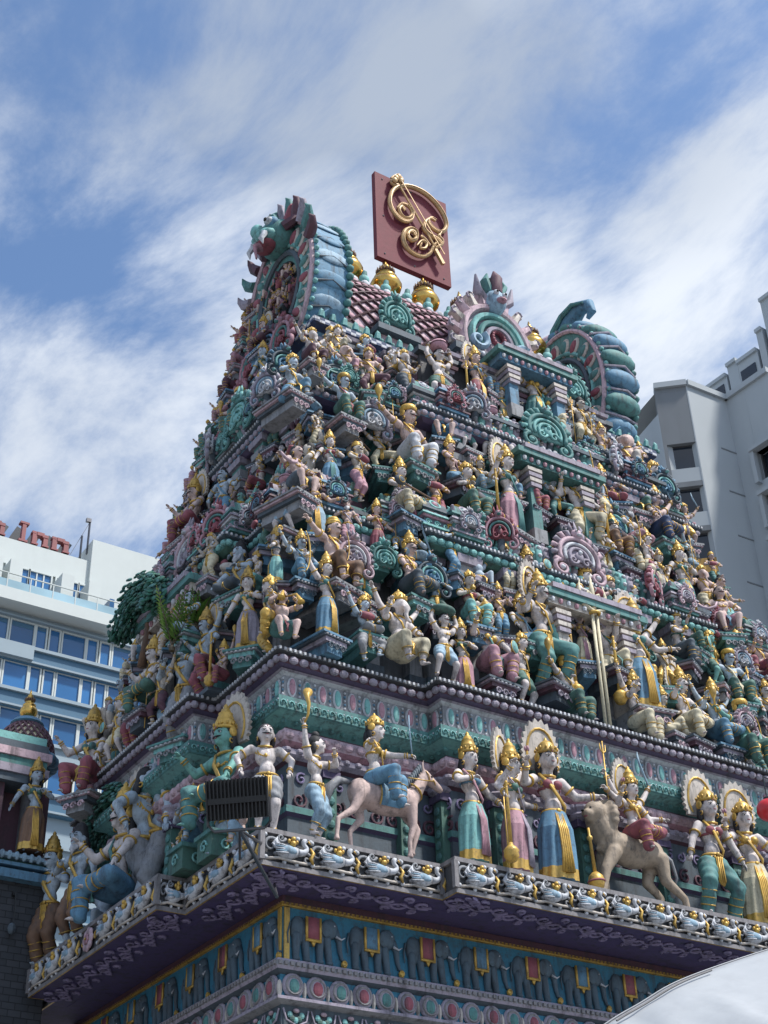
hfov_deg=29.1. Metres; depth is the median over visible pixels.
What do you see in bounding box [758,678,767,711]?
statue
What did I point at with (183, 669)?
statue
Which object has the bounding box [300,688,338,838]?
statue
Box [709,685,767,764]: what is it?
statue
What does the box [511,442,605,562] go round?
doorway
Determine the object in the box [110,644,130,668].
window
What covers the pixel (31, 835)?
statue
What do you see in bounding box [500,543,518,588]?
statue
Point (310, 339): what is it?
statue
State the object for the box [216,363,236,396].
statue
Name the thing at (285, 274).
statue
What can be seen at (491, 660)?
statue
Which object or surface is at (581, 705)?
statue
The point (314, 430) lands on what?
statue
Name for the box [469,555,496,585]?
statue
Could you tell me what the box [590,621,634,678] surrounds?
statue
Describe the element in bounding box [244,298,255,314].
statue
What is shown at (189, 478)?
statue
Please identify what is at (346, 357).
statue
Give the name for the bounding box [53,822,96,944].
statue
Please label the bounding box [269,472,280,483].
statue
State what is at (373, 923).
temple tower
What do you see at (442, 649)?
statue
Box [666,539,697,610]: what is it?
statue
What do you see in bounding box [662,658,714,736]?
statue
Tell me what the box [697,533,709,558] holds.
window
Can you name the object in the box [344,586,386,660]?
statue
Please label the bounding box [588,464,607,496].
statue
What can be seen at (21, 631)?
window
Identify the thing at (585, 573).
statue
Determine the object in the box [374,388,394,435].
statue
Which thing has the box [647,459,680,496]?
statue
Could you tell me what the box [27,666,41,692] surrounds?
window
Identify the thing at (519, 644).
statue
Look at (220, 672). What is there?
statue
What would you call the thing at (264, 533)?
statue
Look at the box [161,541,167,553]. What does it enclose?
statue
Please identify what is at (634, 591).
statue
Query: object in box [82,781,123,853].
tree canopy
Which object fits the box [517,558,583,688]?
statue
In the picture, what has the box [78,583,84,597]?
window
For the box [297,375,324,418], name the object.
statue
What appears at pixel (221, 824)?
statue
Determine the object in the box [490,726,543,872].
statue
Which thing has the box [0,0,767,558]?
sky
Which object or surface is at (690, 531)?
statue
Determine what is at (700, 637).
statue
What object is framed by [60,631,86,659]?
window
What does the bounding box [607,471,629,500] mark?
statue
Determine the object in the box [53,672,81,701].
window
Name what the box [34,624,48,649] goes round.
window
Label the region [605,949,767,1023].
market canopy
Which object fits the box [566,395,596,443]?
statue
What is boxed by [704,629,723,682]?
statue
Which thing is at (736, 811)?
statue
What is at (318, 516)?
statue
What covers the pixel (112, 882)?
statue
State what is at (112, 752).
statue
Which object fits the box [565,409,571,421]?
statue
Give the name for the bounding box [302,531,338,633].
statue
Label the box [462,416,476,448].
statue
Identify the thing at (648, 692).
statue
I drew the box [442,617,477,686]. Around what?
statue
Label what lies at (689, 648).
statue
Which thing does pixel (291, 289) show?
statue
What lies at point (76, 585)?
window
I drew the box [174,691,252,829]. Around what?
statue
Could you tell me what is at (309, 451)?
statue
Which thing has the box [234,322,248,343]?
statue
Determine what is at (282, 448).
statue
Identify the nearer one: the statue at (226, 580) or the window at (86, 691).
the statue at (226, 580)
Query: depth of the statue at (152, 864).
23.10 m
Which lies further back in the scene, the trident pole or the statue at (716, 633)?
the statue at (716, 633)
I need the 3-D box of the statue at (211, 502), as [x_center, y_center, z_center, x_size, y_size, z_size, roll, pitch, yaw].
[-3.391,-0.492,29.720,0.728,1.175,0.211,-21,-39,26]
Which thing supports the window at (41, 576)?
in the hotel building
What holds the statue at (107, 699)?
on the temple tower
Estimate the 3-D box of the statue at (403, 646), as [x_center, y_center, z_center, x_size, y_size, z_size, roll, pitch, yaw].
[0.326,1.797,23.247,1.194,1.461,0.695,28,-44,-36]
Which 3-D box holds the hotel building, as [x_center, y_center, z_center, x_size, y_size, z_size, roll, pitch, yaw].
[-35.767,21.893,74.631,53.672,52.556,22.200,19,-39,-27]
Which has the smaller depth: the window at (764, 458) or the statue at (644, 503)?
the statue at (644, 503)
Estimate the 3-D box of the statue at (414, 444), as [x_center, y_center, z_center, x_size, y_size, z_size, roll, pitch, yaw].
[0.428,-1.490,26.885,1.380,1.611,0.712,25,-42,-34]
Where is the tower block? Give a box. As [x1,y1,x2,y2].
[636,292,767,718]
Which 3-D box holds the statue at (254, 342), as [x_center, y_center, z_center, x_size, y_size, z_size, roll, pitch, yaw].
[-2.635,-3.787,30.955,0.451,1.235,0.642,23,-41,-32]
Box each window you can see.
[0,614,9,638]
[0,658,2,677]
[0,659,29,689]
[0,706,19,729]
[5,562,30,583]
[8,617,35,645]
[27,569,52,589]
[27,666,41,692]
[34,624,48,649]
[39,715,52,735]
[40,669,55,695]
[45,771,72,794]
[47,628,61,652]
[51,718,78,747]
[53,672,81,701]
[54,576,79,597]
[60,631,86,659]
[72,781,77,792]
[77,724,86,744]
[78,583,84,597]
[79,679,93,704]
[85,637,98,662]
[92,682,106,707]
[97,641,111,665]
[105,685,118,706]
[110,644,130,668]
[672,445,694,468]
[680,488,702,512]
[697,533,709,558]
[760,453,767,477]
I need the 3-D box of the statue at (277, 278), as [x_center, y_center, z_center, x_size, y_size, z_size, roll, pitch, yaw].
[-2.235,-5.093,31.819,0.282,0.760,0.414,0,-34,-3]
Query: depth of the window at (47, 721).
81.19 m
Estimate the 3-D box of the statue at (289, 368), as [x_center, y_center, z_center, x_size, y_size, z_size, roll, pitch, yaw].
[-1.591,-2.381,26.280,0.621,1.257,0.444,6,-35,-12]
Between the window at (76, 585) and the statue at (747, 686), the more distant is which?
the window at (76, 585)
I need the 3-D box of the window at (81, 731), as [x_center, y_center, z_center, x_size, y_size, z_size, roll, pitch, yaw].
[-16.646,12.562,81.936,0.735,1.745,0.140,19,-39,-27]
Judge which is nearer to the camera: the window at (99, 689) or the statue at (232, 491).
the statue at (232, 491)
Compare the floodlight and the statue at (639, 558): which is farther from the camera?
the statue at (639, 558)
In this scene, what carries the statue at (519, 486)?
on the temple tower
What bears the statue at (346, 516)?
on the temple tower
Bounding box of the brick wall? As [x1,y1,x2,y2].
[0,880,44,1023]
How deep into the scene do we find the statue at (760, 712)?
28.11 m
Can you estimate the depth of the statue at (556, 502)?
28.40 m
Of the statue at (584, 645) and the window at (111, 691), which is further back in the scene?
the window at (111, 691)
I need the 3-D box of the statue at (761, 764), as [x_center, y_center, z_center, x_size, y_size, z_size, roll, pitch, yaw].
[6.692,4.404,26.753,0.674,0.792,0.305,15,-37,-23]
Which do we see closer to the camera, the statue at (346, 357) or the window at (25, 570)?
the statue at (346, 357)
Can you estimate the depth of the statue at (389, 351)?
29.23 m
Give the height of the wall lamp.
0.740 m
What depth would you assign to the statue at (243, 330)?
32.42 m
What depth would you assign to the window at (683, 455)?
83.01 m
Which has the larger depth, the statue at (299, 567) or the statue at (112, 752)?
the statue at (112, 752)
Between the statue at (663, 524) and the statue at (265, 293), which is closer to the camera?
the statue at (663, 524)
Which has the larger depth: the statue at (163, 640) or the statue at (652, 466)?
the statue at (652, 466)
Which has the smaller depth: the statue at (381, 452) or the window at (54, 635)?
the statue at (381, 452)
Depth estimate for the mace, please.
22.16 m
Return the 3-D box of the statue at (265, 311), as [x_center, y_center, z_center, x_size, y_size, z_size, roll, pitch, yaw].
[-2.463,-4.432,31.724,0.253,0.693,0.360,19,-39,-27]
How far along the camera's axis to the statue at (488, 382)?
29.67 m
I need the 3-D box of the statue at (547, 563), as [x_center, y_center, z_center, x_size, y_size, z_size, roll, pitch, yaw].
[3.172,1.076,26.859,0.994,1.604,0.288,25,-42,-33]
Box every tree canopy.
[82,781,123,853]
[106,570,170,668]
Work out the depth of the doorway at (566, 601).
26.13 m
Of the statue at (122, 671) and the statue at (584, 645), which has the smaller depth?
the statue at (584, 645)
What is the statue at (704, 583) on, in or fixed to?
on the temple tower
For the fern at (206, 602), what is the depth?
24.84 m
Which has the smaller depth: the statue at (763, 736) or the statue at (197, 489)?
the statue at (763, 736)
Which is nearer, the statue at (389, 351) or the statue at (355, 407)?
the statue at (355, 407)
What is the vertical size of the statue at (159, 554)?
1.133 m
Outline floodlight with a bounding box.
[205,776,278,898]
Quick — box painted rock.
[157,695,170,719]
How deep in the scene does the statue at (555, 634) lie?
25.68 m
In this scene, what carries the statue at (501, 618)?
on the temple tower
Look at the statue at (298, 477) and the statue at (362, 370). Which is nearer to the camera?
the statue at (298, 477)
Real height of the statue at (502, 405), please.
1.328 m
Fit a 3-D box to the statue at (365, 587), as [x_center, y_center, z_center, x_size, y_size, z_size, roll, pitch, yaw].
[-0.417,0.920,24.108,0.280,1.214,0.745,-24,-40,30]
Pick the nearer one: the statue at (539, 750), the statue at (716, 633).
the statue at (539, 750)
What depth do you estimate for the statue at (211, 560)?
25.43 m
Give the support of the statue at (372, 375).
on the temple tower
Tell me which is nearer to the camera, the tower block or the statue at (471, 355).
the statue at (471, 355)
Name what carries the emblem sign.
on the temple tower
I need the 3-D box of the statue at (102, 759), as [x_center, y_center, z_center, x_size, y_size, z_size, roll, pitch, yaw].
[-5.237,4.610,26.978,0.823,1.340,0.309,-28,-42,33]
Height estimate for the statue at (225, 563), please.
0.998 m
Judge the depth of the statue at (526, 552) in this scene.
26.43 m
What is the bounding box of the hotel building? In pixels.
[0,518,158,945]
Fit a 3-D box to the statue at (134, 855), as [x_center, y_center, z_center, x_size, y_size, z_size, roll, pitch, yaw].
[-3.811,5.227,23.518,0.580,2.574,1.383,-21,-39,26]
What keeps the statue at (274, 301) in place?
on the temple tower
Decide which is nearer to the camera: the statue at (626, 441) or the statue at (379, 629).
the statue at (379, 629)
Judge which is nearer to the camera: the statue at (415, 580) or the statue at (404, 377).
the statue at (415, 580)
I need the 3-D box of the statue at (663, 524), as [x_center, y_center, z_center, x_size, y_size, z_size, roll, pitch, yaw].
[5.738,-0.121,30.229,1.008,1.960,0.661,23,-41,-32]
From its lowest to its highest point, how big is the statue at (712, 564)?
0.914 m
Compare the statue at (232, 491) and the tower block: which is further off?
the tower block
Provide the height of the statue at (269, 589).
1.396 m
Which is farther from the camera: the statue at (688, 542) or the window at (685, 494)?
the window at (685, 494)
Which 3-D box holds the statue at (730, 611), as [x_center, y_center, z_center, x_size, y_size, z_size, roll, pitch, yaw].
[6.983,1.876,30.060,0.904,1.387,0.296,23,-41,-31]
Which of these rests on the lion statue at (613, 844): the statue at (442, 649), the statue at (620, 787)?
the statue at (620, 787)
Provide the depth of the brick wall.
24.44 m
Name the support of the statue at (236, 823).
on the temple tower
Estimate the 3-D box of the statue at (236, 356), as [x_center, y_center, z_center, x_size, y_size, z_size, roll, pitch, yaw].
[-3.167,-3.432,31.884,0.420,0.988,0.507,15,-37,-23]
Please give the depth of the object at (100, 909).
23.68 m
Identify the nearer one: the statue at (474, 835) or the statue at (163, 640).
the statue at (474, 835)
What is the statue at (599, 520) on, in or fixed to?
on the temple tower
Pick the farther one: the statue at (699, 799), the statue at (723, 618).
the statue at (723, 618)
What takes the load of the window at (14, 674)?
in the hotel building
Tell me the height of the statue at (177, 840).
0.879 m
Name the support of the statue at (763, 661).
on the temple tower
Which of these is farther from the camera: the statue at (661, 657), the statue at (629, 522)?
the statue at (629, 522)
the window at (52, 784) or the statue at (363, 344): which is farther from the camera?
the window at (52, 784)
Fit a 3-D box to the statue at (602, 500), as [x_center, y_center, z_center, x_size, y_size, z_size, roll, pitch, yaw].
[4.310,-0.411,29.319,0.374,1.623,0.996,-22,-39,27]
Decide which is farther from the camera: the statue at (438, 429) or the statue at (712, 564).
the statue at (712, 564)
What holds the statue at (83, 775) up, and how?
on the temple tower
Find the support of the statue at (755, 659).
on the temple tower
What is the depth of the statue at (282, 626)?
22.21 m
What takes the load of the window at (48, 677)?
in the hotel building
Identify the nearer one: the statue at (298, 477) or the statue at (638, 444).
the statue at (298, 477)
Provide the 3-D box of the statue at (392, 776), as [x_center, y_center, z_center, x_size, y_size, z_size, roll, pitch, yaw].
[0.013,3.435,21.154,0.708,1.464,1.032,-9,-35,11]
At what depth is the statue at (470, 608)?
24.81 m
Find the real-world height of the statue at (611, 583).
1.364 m
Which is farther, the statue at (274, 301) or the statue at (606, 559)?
the statue at (274, 301)
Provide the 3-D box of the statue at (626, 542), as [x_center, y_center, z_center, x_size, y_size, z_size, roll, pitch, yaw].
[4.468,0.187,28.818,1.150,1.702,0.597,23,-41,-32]
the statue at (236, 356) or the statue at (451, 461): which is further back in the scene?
the statue at (236, 356)
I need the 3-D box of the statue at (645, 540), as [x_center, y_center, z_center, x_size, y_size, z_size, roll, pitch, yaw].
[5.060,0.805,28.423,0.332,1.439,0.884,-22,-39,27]
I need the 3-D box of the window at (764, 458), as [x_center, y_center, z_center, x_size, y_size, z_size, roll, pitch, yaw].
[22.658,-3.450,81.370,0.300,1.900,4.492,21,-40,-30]
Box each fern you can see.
[155,585,195,652]
[187,586,210,630]
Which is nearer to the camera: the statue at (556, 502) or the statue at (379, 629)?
the statue at (379, 629)
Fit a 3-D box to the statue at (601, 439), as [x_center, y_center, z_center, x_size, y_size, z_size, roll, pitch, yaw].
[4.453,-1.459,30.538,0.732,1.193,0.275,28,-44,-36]
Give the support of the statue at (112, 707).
on the temple tower
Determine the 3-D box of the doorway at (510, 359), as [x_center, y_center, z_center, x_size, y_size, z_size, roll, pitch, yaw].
[2.988,-2.307,30.207,2.060,1.730,0.810,19,-39,-27]
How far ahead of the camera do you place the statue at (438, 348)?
29.14 m
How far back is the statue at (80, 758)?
27.36 m
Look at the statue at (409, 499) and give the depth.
25.63 m
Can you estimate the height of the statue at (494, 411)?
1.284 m
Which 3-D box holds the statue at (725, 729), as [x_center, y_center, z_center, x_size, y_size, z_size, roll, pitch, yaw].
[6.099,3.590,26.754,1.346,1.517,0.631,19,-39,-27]
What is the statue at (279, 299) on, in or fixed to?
on the temple tower
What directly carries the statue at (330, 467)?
on the temple tower
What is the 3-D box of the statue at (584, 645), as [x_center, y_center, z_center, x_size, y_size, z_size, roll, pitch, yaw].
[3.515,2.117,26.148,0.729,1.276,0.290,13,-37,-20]
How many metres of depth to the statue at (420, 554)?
25.04 m
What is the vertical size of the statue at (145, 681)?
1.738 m
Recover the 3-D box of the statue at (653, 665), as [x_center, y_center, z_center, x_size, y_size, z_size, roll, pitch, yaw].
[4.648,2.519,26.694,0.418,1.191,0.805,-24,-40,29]
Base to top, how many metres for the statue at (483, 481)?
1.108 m
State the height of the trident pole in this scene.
3.102 m
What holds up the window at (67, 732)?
in the hotel building
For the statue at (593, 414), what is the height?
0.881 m
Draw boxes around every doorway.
[480,341,577,436]
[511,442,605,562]
[545,581,647,731]
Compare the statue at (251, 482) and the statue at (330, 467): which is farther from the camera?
the statue at (251, 482)
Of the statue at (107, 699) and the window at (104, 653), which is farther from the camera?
the window at (104, 653)
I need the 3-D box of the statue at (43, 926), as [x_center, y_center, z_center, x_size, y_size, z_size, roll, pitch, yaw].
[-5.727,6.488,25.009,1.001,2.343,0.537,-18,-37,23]
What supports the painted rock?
on the temple tower
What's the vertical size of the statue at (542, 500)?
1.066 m
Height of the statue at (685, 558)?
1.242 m
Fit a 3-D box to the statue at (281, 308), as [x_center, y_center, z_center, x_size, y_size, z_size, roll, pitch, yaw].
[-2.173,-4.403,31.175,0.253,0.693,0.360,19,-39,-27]
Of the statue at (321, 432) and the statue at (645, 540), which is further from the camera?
the statue at (645, 540)
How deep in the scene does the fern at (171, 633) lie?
24.43 m
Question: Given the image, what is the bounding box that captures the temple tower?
[25,195,767,1023]
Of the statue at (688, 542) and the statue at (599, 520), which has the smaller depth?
the statue at (599, 520)
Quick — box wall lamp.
[8,891,16,933]
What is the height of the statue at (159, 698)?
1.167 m
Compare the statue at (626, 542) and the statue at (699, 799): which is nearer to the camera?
the statue at (699, 799)
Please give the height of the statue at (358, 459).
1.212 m
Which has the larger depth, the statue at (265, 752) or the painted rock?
the painted rock
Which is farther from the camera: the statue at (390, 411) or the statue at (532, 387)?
the statue at (532, 387)
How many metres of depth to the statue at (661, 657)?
26.92 m
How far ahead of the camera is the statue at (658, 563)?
28.86 m
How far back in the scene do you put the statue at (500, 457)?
27.54 m
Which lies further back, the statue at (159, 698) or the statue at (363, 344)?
the statue at (363, 344)
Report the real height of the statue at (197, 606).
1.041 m
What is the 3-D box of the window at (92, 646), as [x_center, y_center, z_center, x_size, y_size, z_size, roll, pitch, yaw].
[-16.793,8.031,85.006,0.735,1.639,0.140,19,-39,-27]
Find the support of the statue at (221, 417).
on the temple tower
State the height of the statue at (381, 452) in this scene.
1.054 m
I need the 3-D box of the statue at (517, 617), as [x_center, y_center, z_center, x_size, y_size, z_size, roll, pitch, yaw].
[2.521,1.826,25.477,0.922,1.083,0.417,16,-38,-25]
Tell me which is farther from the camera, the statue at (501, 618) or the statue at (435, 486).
the statue at (435, 486)
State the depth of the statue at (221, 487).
27.82 m
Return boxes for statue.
[8,756,53,854]
[26,831,69,964]
[53,704,113,793]
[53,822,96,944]
[64,766,151,923]
[71,756,99,792]
[82,747,111,790]
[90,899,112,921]
[99,676,129,762]
[104,681,119,705]
[105,679,127,715]
[106,727,119,765]
[112,766,153,889]
[118,674,138,747]
[119,628,166,712]
[119,639,137,679]
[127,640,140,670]
[131,757,172,884]
[144,650,176,727]
[155,518,180,558]
[155,598,183,655]
[156,647,194,738]
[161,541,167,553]
[165,468,209,541]
[166,591,200,631]
[171,834,181,846]
[172,472,197,518]
[173,783,205,842]
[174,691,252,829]
[180,600,225,693]
[182,463,201,490]
[188,550,198,573]
[193,422,210,459]
[193,532,218,574]
[197,406,218,447]
[205,624,236,686]
[206,467,242,506]
[206,486,215,508]
[206,820,227,853]
[209,399,230,421]
[211,540,253,596]
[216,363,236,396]
[217,386,245,432]
[219,535,248,576]
[220,615,227,629]
[224,481,259,505]
[224,565,262,646]
[225,339,244,370]
[225,818,247,846]
[227,485,237,501]
[230,311,250,341]
[233,723,294,828]
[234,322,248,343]
[243,454,266,493]
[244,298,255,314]
[245,310,272,352]
[248,340,268,380]
[251,500,270,544]
[252,550,263,590]
[257,574,277,652]
[261,289,267,300]
[263,297,272,314]
[266,525,282,579]
[267,431,279,444]
[268,279,275,291]
[268,287,281,308]
[268,291,276,318]
[268,590,304,639]
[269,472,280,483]
[271,443,285,473]
[272,473,294,528]
[273,266,284,290]
[274,293,288,314]
[275,285,287,316]
[276,445,319,495]
[278,352,312,402]
[278,525,318,581]
[279,262,291,289]
[282,264,296,287]
[282,423,305,468]
[286,277,296,305]
[289,419,299,429]
[292,320,327,362]
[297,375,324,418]
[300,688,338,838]
[301,442,316,469]
[302,513,363,586]
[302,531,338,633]
[307,468,343,531]
[308,411,319,443]
[310,408,324,442]
[312,429,344,477]
[316,357,365,419]
[318,325,333,349]
[324,761,442,857]
[325,340,363,372]
[325,341,335,359]
[327,324,351,349]
[333,499,361,536]
[343,531,372,598]
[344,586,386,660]
[345,437,370,456]
[346,346,390,388]
[347,441,371,501]
[350,591,384,635]
[356,333,381,363]
[359,366,369,388]
[363,430,396,464]
[363,713,415,807]
[366,498,396,550]
[367,580,430,665]
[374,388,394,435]
[375,383,438,468]
[383,347,399,371]
[388,347,422,386]
[388,456,430,512]
[391,536,427,560]
[397,524,439,596]
[412,360,417,379]
[424,338,452,388]
[427,468,449,507]
[428,582,452,620]
[429,603,459,681]
[432,418,454,436]
[442,434,475,484]
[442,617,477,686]
[445,524,460,570]
[452,732,509,867]
[456,461,492,517]
[456,569,493,625]
[461,340,499,398]
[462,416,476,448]
[466,598,519,682]
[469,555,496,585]
[470,455,494,488]
[482,362,500,393]
[482,405,504,455]
[487,581,512,634]
[488,436,526,531]
[489,381,523,419]
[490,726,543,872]
[498,475,525,499]
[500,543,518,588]
[509,591,545,638]
[510,618,537,703]
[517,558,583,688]
[519,544,550,583]
[519,718,605,882]
[520,371,546,412]
[533,488,550,510]
[541,479,573,515]
[543,392,568,429]
[543,559,565,584]
[544,637,598,720]
[545,598,560,638]
[548,472,615,551]
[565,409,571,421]
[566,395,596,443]
[570,618,603,659]
[576,567,603,596]
[581,799,689,906]
[584,527,613,568]
[587,412,607,436]
[587,414,611,455]
[588,451,613,515]
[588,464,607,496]
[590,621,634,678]
[592,497,635,556]
[599,741,669,851]
[603,513,645,570]
[605,575,625,604]
[607,434,647,458]
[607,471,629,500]
[610,590,680,706]
[613,659,667,739]
[620,505,654,543]
[630,585,647,628]
[631,488,654,511]
[632,441,646,461]
[634,639,658,679]
[635,516,661,581]
[645,479,684,538]
[645,638,676,684]
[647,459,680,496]
[654,548,669,584]
[659,685,690,734]
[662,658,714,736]
[664,553,687,574]
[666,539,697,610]
[669,612,704,665]
[679,493,698,542]
[681,532,698,576]
[681,768,746,917]
[685,611,712,652]
[686,674,745,743]
[690,564,723,604]
[697,586,743,631]
[704,551,722,582]
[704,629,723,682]
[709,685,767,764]
[710,574,744,631]
[713,630,719,659]
[718,648,756,701]
[718,781,767,923]
[732,629,762,680]
[738,661,765,717]
[740,626,767,675]
[743,754,767,769]
[755,717,767,738]
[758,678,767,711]
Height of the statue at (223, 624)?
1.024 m
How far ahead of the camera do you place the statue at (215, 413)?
30.74 m
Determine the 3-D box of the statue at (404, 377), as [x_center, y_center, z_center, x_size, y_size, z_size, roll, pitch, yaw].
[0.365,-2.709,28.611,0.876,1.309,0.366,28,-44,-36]
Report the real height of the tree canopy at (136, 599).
1.726 m
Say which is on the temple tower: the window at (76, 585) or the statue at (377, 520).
the statue at (377, 520)
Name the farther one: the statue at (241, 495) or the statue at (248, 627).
the statue at (241, 495)
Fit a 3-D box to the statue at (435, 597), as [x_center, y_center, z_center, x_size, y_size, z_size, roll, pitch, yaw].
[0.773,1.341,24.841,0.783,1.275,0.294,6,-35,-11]
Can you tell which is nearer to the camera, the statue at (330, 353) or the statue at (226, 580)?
the statue at (226, 580)
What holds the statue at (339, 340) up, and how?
on the temple tower
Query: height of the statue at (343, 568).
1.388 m
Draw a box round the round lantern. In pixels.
[756,776,767,821]
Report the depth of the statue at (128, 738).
24.97 m
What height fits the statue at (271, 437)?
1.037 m
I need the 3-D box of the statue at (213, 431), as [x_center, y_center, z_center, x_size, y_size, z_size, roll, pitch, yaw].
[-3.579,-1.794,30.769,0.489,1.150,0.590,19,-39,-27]
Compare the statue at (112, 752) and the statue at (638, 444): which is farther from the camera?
the statue at (638, 444)
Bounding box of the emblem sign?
[371,171,450,290]
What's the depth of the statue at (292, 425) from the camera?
27.46 m
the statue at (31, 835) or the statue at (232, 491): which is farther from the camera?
the statue at (232, 491)
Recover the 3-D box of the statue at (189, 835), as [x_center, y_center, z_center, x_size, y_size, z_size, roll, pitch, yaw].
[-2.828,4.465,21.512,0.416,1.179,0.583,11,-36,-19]
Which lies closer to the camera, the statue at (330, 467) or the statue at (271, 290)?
the statue at (330, 467)
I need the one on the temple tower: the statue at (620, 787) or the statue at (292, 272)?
the statue at (292, 272)
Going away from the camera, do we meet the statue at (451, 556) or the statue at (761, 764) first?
the statue at (451, 556)
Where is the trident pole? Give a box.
[577,576,611,725]
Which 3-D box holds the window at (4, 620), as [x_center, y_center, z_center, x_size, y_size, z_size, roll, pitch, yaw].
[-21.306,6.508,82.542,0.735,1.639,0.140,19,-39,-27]
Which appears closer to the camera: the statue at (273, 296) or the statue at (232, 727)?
the statue at (232, 727)
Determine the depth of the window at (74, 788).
80.20 m
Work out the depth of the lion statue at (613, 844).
23.13 m
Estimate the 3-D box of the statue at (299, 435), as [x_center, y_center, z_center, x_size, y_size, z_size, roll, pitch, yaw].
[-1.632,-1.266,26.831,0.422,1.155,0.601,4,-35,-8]
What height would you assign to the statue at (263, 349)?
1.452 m
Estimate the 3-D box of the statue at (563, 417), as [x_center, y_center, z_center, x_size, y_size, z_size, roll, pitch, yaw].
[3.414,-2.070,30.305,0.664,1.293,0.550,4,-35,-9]
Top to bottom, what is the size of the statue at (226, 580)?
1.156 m
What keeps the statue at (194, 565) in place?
on the temple tower
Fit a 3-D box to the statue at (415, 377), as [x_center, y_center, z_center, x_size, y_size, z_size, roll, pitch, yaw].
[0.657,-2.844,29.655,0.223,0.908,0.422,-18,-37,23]
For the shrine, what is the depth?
26.12 m
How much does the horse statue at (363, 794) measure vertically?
1.570 m
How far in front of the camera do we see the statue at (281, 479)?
24.30 m
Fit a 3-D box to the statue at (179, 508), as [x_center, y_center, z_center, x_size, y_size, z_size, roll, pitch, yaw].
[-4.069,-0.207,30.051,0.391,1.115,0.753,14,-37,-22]
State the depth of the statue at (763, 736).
27.20 m
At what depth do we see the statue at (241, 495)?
26.37 m
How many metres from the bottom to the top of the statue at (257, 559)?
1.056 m
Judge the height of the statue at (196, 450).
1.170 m
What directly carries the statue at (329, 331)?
on the temple tower
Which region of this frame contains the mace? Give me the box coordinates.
[587,828,605,887]
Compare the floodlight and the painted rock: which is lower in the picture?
the floodlight
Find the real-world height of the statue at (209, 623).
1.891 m
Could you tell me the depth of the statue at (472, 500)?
26.70 m
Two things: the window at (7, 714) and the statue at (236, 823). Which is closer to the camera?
the statue at (236, 823)
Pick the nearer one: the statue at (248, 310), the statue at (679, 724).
the statue at (679, 724)
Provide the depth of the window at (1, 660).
81.31 m
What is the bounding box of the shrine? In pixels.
[0,690,58,886]
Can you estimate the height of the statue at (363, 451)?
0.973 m
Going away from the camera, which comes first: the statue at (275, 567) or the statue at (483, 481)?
the statue at (275, 567)
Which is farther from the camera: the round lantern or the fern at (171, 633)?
the fern at (171, 633)
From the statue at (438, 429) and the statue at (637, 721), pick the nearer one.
the statue at (637, 721)
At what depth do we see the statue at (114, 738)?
25.53 m

